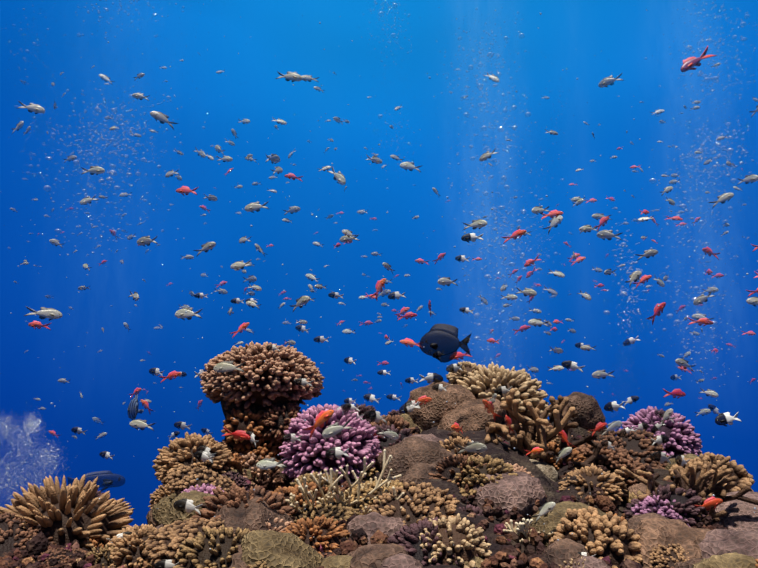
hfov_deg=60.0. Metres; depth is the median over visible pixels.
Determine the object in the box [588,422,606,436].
anthias fish
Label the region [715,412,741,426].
bicolor fish
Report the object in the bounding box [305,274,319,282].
chromis fish
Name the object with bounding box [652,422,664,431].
bicolor fish
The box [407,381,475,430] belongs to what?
coral brain top
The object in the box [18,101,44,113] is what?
chromis fish
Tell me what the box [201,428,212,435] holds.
bicolor fish
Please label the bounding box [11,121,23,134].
chromis fish
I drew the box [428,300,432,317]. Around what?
anthias fish
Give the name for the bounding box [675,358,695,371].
chromis fish
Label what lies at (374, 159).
chromis fish
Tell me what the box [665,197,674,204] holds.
chromis fish
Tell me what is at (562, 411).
staghorn coral bush
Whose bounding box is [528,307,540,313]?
chromis fish
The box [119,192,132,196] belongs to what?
chromis fish
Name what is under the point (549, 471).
white coral dome
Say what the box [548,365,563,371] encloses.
chromis fish
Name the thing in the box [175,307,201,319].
chromis fish
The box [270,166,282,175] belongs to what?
chromis fish
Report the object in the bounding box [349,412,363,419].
bicolor fish
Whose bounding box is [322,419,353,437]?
chromis fish
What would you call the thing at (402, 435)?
coral
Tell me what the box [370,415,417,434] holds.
dark coral bush
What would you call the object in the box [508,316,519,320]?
chromis fish
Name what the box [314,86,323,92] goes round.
chromis fish
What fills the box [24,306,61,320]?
chromis fish
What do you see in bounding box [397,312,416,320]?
anthias fish
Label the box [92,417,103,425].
chromis fish
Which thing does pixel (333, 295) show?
bicolor fish
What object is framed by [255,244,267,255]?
chromis fish
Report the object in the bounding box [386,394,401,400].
bicolor fish
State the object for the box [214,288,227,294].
chromis fish
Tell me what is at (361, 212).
chromis fish
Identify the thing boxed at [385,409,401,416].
coral
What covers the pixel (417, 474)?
small coral dome
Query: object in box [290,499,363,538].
coral plate
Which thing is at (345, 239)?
chromis fish
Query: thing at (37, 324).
anthias fish
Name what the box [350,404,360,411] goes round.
bicolor fish
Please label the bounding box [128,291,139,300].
chromis fish
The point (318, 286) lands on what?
chromis fish
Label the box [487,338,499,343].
anthias fish
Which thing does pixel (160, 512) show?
small coral dome
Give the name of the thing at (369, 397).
bicolor fish
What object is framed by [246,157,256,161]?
chromis fish
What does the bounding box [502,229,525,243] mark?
anthias fish
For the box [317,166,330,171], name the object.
chromis fish
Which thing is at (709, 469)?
staghorn coral bush
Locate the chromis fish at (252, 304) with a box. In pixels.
[246,301,261,308]
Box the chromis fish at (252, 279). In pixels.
[243,275,256,282]
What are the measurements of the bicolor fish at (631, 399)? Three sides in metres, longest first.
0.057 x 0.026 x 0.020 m
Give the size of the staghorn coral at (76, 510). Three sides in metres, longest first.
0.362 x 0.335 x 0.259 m
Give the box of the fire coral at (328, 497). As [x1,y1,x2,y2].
[285,449,404,514]
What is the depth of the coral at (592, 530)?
1.36 m
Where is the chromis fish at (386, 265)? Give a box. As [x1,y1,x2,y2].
[382,262,395,273]
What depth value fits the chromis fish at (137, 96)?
2.35 m
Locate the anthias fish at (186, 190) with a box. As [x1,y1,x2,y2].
[176,186,197,194]
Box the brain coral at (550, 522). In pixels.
[528,508,566,546]
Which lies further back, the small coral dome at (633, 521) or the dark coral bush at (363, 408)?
the dark coral bush at (363, 408)
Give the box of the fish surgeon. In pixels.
[419,324,471,362]
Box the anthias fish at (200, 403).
[196,400,202,411]
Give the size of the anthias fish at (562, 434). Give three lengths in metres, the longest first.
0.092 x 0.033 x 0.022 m
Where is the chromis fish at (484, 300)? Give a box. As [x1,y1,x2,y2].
[477,295,487,304]
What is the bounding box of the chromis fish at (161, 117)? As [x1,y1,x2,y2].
[150,111,178,129]
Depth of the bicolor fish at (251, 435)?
1.91 m
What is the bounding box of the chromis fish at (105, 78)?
[99,74,113,83]
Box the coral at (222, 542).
[173,525,254,567]
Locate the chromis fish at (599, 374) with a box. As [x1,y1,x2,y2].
[592,370,614,378]
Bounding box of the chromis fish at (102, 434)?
[96,432,106,438]
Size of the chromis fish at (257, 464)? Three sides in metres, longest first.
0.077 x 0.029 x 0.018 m
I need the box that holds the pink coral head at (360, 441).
[278,404,381,482]
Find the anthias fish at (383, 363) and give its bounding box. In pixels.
[377,361,388,365]
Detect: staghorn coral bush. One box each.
[231,453,279,490]
[450,388,607,468]
[614,453,757,522]
[677,464,713,490]
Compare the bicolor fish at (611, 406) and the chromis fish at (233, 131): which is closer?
the bicolor fish at (611, 406)
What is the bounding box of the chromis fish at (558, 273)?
[547,269,564,277]
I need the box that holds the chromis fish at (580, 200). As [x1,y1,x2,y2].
[573,198,583,205]
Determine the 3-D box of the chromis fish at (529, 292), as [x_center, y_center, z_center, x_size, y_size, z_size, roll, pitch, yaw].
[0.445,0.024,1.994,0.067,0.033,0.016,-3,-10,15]
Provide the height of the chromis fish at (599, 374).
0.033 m
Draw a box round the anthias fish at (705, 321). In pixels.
[688,318,712,325]
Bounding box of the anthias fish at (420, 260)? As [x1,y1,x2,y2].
[415,258,429,264]
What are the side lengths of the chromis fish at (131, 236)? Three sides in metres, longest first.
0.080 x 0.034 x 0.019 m
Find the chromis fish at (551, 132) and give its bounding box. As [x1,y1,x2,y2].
[545,129,557,134]
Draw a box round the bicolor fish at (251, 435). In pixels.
[246,431,257,446]
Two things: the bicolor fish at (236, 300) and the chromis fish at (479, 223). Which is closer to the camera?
the chromis fish at (479, 223)
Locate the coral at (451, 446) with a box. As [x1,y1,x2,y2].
[439,436,481,456]
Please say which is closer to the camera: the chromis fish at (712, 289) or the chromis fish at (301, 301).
the chromis fish at (301, 301)
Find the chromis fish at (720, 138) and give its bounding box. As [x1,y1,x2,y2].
[717,134,728,140]
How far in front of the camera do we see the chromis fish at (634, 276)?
1.88 m
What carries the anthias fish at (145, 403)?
in the open water
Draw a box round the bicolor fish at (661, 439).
[651,435,668,445]
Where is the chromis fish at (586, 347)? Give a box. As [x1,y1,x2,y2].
[580,345,595,350]
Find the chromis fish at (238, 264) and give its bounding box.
[231,259,251,269]
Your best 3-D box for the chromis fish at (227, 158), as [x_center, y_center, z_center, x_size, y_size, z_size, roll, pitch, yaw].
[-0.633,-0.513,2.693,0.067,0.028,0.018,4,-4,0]
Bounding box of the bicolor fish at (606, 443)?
[601,440,615,450]
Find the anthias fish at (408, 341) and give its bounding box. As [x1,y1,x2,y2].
[400,338,418,346]
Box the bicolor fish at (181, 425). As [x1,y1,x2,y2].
[174,421,191,430]
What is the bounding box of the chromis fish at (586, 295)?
[577,290,590,299]
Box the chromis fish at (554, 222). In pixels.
[543,215,562,234]
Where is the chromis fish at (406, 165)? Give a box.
[400,161,422,171]
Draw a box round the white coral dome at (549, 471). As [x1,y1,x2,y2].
[529,459,557,481]
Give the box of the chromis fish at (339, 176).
[327,166,345,184]
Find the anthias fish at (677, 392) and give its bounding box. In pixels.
[663,389,685,397]
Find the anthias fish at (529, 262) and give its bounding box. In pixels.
[524,254,540,266]
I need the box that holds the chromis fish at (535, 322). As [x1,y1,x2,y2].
[528,318,548,326]
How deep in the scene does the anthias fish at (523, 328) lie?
3.16 m
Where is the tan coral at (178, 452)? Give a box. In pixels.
[152,432,234,485]
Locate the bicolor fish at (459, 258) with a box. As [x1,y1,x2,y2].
[455,255,469,261]
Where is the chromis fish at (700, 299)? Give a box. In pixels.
[693,291,714,304]
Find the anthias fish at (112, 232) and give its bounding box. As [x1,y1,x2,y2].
[109,229,119,239]
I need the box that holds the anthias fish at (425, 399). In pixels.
[408,395,431,404]
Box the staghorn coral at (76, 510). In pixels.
[0,474,134,551]
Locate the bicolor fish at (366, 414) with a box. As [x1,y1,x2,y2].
[363,411,375,421]
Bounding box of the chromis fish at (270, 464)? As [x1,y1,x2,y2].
[258,459,283,470]
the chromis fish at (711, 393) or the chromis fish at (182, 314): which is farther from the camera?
the chromis fish at (711, 393)
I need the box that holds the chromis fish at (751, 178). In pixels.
[736,174,757,185]
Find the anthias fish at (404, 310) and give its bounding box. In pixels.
[394,307,409,318]
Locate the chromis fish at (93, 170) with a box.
[81,166,104,174]
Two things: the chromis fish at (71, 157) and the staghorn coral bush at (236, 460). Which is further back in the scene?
the chromis fish at (71, 157)
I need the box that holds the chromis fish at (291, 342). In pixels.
[284,340,295,345]
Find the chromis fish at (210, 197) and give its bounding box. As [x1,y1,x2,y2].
[203,193,217,200]
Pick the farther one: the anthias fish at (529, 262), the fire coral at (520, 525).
the anthias fish at (529, 262)
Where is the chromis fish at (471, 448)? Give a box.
[456,442,486,455]
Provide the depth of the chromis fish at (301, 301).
1.97 m
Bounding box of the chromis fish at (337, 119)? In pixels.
[333,117,342,124]
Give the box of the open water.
[0,0,757,526]
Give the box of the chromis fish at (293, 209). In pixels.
[283,206,299,214]
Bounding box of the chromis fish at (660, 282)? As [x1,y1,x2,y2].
[653,274,664,286]
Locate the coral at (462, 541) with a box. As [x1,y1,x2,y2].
[419,513,491,567]
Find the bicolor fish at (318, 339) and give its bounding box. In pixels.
[314,336,328,342]
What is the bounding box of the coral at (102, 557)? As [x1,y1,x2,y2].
[86,544,118,567]
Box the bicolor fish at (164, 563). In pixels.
[154,559,179,567]
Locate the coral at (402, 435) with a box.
[374,423,412,450]
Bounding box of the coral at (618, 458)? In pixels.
[576,440,636,479]
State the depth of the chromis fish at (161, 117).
2.22 m
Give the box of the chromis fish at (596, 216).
[592,213,611,219]
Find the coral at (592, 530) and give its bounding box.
[550,506,642,567]
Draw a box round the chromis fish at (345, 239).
[340,234,359,242]
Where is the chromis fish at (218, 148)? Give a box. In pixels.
[215,145,224,154]
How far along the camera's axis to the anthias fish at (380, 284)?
2.44 m
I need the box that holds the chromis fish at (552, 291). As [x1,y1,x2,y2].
[542,286,557,295]
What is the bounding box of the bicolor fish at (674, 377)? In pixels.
[670,375,681,380]
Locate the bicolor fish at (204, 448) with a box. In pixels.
[197,445,215,461]
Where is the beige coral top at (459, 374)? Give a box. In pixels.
[446,361,482,384]
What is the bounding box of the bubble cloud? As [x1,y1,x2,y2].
[0,0,757,549]
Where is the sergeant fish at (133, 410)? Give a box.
[128,394,143,420]
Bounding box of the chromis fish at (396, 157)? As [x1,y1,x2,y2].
[390,155,403,162]
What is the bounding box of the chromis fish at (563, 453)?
[551,447,571,464]
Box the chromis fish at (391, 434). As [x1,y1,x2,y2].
[377,426,398,439]
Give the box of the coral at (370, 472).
[348,458,379,480]
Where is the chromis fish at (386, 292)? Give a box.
[378,289,390,296]
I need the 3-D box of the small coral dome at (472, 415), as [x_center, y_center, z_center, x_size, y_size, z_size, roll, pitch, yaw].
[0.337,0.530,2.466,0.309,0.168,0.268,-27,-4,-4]
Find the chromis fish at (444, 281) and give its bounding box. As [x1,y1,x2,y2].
[438,277,457,285]
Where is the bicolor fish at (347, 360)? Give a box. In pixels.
[344,357,356,364]
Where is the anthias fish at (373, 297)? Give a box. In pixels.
[364,294,375,298]
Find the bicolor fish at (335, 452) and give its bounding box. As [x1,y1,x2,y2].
[325,447,349,459]
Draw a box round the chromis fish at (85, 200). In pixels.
[80,195,97,204]
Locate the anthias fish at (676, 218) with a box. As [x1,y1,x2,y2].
[665,216,682,220]
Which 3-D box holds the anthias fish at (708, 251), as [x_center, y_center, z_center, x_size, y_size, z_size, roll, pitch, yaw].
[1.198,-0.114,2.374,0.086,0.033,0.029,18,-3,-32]
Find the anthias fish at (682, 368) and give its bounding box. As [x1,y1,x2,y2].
[678,366,691,373]
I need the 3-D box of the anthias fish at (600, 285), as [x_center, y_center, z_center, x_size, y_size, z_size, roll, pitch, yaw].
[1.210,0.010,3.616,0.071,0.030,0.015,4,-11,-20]
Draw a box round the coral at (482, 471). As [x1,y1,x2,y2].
[452,455,517,501]
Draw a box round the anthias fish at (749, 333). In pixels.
[740,330,755,335]
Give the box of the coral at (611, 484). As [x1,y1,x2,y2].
[558,463,627,506]
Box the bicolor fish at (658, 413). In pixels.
[654,410,676,422]
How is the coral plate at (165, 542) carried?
on the reef rock terrain
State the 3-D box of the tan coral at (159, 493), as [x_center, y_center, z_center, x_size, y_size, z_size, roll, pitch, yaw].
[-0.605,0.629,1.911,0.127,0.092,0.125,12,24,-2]
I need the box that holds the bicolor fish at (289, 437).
[282,433,301,443]
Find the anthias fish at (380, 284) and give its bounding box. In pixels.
[370,278,385,300]
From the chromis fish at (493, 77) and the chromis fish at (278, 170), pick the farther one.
the chromis fish at (493, 77)
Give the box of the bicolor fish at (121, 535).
[106,532,131,542]
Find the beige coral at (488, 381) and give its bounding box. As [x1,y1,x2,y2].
[450,362,550,422]
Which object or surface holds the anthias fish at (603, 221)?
on the open water
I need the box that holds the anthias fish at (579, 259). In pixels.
[569,256,585,265]
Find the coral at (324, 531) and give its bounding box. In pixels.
[281,515,350,553]
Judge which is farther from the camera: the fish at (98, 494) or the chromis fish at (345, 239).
the chromis fish at (345, 239)
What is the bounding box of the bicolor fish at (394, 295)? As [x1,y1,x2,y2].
[388,291,405,299]
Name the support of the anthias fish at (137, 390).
in the open water
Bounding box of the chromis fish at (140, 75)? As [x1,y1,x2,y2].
[133,73,144,79]
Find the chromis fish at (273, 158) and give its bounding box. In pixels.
[265,154,279,163]
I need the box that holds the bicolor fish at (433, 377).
[419,373,442,383]
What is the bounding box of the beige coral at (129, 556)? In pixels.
[103,524,163,567]
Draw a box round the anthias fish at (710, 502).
[693,496,722,510]
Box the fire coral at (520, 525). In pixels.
[503,518,553,544]
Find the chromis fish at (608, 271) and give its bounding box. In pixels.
[604,268,616,275]
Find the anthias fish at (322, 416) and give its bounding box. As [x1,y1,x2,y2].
[302,410,333,438]
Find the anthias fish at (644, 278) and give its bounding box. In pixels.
[632,275,651,287]
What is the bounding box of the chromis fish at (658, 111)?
[651,109,664,114]
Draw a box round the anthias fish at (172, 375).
[159,371,181,382]
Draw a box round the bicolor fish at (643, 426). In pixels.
[632,423,649,431]
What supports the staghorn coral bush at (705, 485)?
on the reef rock terrain
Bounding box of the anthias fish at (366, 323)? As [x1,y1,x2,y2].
[359,321,372,325]
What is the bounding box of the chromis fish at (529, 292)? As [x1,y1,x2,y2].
[515,287,536,296]
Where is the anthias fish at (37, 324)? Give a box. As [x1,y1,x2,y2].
[28,321,50,329]
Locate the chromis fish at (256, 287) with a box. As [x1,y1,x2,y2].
[248,284,261,290]
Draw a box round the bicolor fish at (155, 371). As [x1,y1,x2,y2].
[149,368,163,375]
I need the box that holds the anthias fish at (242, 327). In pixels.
[231,322,248,337]
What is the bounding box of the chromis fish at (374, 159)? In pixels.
[366,154,381,163]
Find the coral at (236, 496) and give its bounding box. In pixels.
[191,483,297,521]
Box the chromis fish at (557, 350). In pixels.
[549,347,562,353]
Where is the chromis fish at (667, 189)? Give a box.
[661,186,672,194]
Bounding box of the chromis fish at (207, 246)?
[193,242,215,255]
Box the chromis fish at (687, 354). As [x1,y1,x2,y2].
[680,351,690,358]
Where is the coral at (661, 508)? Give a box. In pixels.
[631,495,689,526]
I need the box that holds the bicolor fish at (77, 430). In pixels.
[71,427,86,435]
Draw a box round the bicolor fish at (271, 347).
[266,344,280,351]
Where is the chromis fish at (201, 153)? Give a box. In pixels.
[194,147,205,157]
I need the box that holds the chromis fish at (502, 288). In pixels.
[500,284,507,291]
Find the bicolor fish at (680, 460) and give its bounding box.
[675,454,689,466]
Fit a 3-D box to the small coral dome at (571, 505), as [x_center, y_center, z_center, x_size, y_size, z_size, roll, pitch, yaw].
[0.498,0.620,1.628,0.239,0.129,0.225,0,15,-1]
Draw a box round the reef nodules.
[0,412,726,567]
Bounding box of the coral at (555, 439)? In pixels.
[519,423,560,443]
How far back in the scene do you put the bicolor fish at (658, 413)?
2.28 m
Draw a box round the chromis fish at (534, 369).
[527,366,538,372]
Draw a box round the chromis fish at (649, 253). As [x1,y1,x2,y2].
[635,249,657,259]
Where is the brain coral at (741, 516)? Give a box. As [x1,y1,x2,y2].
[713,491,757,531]
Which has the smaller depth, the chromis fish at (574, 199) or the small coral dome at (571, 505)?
the small coral dome at (571, 505)
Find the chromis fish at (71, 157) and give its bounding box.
[64,155,76,162]
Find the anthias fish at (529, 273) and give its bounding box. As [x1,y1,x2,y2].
[526,267,538,277]
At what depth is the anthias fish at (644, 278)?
2.28 m
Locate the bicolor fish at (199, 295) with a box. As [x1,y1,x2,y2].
[194,293,207,298]
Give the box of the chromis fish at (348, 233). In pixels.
[342,230,356,238]
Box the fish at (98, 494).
[94,491,109,499]
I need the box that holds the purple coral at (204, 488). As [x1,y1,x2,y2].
[181,483,223,495]
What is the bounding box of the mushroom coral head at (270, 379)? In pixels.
[200,341,324,409]
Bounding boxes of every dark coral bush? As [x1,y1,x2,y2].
[290,471,340,494]
[350,404,375,422]
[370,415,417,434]
[459,504,484,516]
[541,442,585,469]
[624,452,648,487]
[624,491,645,509]
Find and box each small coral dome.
[146,509,157,526]
[152,493,176,525]
[162,490,215,526]
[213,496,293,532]
[225,469,241,475]
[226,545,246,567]
[241,530,324,567]
[242,468,256,481]
[277,456,293,487]
[346,512,406,544]
[347,543,408,567]
[377,436,456,480]
[380,553,422,567]
[395,463,439,486]
[400,414,421,432]
[403,433,444,443]
[437,397,505,430]
[451,555,483,567]
[471,471,545,519]
[531,501,619,523]
[540,538,589,566]
[564,556,609,567]
[627,513,668,529]
[628,483,657,495]
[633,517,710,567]
[664,454,698,469]
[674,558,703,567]
[692,552,756,567]
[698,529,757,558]
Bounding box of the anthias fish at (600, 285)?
[594,283,604,287]
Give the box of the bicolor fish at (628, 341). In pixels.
[623,336,640,345]
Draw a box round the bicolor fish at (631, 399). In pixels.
[622,396,638,405]
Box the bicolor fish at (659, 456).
[650,451,672,463]
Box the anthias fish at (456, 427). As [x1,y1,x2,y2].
[451,422,462,433]
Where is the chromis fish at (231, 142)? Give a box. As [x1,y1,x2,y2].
[225,140,234,145]
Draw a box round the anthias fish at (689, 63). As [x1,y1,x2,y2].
[680,46,716,71]
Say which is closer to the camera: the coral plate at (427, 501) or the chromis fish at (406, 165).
the coral plate at (427, 501)
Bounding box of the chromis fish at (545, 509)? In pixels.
[531,502,555,524]
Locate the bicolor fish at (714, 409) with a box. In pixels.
[708,404,719,414]
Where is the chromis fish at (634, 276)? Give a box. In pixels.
[626,271,641,285]
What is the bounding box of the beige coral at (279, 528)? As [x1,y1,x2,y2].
[265,514,292,531]
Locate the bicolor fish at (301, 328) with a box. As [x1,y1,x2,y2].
[295,325,308,333]
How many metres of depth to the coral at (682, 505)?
1.81 m
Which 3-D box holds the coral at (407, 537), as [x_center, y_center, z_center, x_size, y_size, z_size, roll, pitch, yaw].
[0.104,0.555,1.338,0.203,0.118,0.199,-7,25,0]
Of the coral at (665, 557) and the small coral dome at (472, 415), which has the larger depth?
the small coral dome at (472, 415)
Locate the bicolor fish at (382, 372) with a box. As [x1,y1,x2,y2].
[377,370,389,374]
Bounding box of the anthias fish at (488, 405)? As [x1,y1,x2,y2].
[482,399,501,421]
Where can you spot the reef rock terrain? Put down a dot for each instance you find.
(500, 450)
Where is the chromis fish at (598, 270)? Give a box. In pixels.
[592,267,602,272]
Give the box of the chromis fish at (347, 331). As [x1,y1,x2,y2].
[342,329,355,333]
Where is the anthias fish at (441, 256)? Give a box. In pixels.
[433,253,445,263]
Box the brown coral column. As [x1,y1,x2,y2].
[549,392,604,431]
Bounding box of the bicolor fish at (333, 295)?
[328,292,343,298]
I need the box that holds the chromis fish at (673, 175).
[671,173,679,177]
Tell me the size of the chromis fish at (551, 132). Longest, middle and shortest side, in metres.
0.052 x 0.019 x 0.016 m
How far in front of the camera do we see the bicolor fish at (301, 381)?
1.87 m
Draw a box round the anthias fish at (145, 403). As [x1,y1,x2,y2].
[141,399,152,412]
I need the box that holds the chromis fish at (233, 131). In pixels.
[231,129,237,138]
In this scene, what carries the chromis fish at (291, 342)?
in the open water
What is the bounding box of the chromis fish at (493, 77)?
[483,72,498,81]
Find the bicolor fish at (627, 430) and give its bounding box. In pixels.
[619,427,634,434]
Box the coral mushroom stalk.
[221,399,299,439]
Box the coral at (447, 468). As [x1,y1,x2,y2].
[428,454,486,487]
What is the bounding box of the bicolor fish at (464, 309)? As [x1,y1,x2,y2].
[459,307,472,313]
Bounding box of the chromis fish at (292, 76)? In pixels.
[276,71,301,81]
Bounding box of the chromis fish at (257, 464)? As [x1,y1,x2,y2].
[256,458,287,469]
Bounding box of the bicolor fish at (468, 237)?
[461,233,483,241]
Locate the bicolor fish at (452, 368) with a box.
[446,364,462,372]
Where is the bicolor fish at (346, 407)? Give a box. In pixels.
[336,403,350,415]
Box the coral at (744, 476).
[664,452,754,496]
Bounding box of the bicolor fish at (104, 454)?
[99,451,113,459]
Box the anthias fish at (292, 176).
[284,173,302,181]
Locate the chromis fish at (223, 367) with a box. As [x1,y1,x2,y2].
[213,361,245,374]
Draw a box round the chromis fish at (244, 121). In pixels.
[238,119,249,123]
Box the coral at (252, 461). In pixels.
[239,452,280,495]
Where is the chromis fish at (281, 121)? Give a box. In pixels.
[272,117,286,124]
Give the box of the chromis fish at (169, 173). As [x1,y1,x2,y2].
[165,169,178,177]
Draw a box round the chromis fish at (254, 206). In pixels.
[245,201,268,212]
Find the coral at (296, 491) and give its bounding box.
[270,482,336,509]
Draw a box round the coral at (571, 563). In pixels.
[559,557,585,567]
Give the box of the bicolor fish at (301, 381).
[293,378,312,386]
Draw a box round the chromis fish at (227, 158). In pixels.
[217,156,232,161]
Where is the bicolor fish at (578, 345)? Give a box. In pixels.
[575,342,582,347]
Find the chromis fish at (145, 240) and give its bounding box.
[137,236,157,245]
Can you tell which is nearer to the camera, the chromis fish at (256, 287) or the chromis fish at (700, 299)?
the chromis fish at (700, 299)
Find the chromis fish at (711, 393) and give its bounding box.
[699,388,717,397]
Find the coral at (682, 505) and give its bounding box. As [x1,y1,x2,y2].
[623,484,705,524]
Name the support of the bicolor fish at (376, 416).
in the open water
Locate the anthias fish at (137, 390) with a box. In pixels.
[129,387,141,398]
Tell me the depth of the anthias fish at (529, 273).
3.67 m
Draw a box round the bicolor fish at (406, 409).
[399,401,420,413]
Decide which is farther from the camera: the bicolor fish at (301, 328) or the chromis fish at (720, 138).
the chromis fish at (720, 138)
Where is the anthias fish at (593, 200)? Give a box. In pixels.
[584,198,596,203]
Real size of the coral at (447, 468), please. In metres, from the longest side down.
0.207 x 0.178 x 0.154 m
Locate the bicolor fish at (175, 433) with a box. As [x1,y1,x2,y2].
[168,431,179,438]
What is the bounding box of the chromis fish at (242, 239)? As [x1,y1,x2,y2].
[239,236,251,243]
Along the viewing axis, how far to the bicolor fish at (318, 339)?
2.37 m
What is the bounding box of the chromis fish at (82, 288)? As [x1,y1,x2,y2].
[78,285,89,290]
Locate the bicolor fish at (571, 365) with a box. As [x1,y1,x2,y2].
[561,360,584,371]
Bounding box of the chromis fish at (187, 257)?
[180,255,193,259]
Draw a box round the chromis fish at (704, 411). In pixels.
[695,408,710,416]
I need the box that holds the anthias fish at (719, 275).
[711,273,723,277]
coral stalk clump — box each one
[221,404,266,451]
[221,438,243,457]
[244,434,281,458]
[262,402,301,442]
[275,440,283,456]
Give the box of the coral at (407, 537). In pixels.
[387,517,477,566]
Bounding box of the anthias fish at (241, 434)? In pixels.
[222,427,250,440]
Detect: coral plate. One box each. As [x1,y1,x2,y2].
[0,512,56,550]
[38,548,89,567]
[142,518,250,565]
[166,464,241,495]
[249,560,268,567]
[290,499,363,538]
[343,479,415,509]
[367,482,459,527]
[599,429,669,469]
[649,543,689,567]
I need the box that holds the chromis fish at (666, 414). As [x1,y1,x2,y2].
[657,408,672,425]
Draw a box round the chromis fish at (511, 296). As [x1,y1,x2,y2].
[500,294,517,300]
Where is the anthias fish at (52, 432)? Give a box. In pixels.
[49,430,59,437]
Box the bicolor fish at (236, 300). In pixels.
[230,298,243,303]
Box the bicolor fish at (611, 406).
[604,401,624,411]
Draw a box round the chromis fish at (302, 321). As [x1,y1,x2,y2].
[295,320,306,323]
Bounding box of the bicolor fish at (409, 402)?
[405,400,419,406]
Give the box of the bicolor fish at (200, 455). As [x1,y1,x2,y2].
[194,450,213,463]
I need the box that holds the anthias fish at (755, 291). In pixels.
[746,288,757,296]
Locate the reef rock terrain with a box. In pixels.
[0,413,713,567]
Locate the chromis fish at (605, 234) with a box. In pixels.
[597,230,622,240]
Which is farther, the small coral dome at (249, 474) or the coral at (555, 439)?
the coral at (555, 439)
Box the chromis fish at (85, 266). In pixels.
[83,263,91,270]
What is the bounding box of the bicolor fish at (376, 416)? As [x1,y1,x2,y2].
[367,410,387,423]
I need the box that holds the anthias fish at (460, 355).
[452,350,471,360]
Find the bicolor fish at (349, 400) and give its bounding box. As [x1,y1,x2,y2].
[344,398,355,403]
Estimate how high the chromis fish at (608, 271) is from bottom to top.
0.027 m
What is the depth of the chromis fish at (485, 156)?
2.00 m
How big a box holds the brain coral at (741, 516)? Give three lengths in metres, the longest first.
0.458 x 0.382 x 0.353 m
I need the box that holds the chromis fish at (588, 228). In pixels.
[579,225,598,232]
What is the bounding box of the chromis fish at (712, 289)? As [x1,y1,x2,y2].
[702,287,718,292]
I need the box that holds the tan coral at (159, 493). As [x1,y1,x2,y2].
[148,483,174,508]
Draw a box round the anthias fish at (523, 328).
[512,325,530,333]
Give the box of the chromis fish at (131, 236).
[127,233,135,239]
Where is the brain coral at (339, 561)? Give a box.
[321,555,352,567]
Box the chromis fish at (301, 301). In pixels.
[290,296,309,311]
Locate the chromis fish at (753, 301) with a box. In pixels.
[746,297,757,306]
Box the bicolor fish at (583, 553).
[577,552,595,556]
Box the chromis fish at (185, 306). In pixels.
[178,304,189,308]
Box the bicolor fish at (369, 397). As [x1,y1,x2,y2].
[363,394,380,403]
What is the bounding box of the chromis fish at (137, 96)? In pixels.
[132,93,149,100]
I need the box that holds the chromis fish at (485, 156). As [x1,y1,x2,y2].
[479,148,496,160]
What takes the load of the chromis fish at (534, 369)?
in the open water
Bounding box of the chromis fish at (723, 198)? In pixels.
[708,193,733,208]
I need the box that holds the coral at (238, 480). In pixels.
[221,471,249,491]
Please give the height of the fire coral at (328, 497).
0.352 m
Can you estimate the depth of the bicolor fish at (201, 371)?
2.32 m
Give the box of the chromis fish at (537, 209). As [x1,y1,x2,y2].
[532,206,551,214]
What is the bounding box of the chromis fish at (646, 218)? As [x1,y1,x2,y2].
[638,215,654,221]
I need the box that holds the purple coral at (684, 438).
[619,406,702,457]
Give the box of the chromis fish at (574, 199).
[571,196,584,201]
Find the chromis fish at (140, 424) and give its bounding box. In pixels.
[129,419,156,430]
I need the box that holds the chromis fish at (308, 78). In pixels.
[301,75,318,81]
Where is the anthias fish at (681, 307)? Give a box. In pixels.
[676,305,685,313]
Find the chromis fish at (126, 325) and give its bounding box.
[123,322,130,330]
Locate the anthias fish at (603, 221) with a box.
[595,217,608,231]
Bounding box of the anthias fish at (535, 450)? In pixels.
[525,447,543,455]
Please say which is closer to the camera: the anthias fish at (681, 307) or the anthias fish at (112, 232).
the anthias fish at (112, 232)
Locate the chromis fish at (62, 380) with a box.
[58,378,69,383]
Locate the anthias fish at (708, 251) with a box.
[702,247,719,259]
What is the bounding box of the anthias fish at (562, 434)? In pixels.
[558,430,575,446]
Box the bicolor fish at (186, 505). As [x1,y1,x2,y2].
[173,498,202,514]
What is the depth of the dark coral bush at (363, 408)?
2.55 m
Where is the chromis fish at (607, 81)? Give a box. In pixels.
[598,72,624,87]
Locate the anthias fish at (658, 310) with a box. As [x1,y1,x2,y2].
[647,302,665,324]
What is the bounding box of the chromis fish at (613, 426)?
[600,421,621,437]
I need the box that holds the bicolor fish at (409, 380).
[405,377,418,383]
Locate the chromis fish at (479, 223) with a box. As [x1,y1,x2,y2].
[462,219,486,230]
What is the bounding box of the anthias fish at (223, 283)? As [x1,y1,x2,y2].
[216,281,226,287]
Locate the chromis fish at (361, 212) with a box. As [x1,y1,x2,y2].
[357,209,367,213]
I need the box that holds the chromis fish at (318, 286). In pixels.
[314,284,326,288]
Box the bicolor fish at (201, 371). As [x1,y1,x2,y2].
[194,369,206,377]
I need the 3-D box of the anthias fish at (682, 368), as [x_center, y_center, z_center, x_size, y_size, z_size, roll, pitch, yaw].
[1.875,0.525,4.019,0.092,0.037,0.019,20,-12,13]
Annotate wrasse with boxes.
[67,471,125,491]
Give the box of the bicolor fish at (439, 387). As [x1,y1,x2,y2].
[432,384,446,391]
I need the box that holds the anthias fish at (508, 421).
[505,415,514,433]
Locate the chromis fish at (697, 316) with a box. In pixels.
[692,313,714,324]
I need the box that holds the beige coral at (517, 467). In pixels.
[507,462,533,476]
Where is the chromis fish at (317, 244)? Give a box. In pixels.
[313,242,323,246]
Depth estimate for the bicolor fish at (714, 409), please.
2.93 m
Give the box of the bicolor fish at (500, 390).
[494,386,511,394]
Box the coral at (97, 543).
[80,538,110,550]
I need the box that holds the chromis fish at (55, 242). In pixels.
[49,239,62,246]
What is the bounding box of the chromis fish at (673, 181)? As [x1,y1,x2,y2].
[669,178,680,184]
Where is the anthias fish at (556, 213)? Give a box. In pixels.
[541,210,562,219]

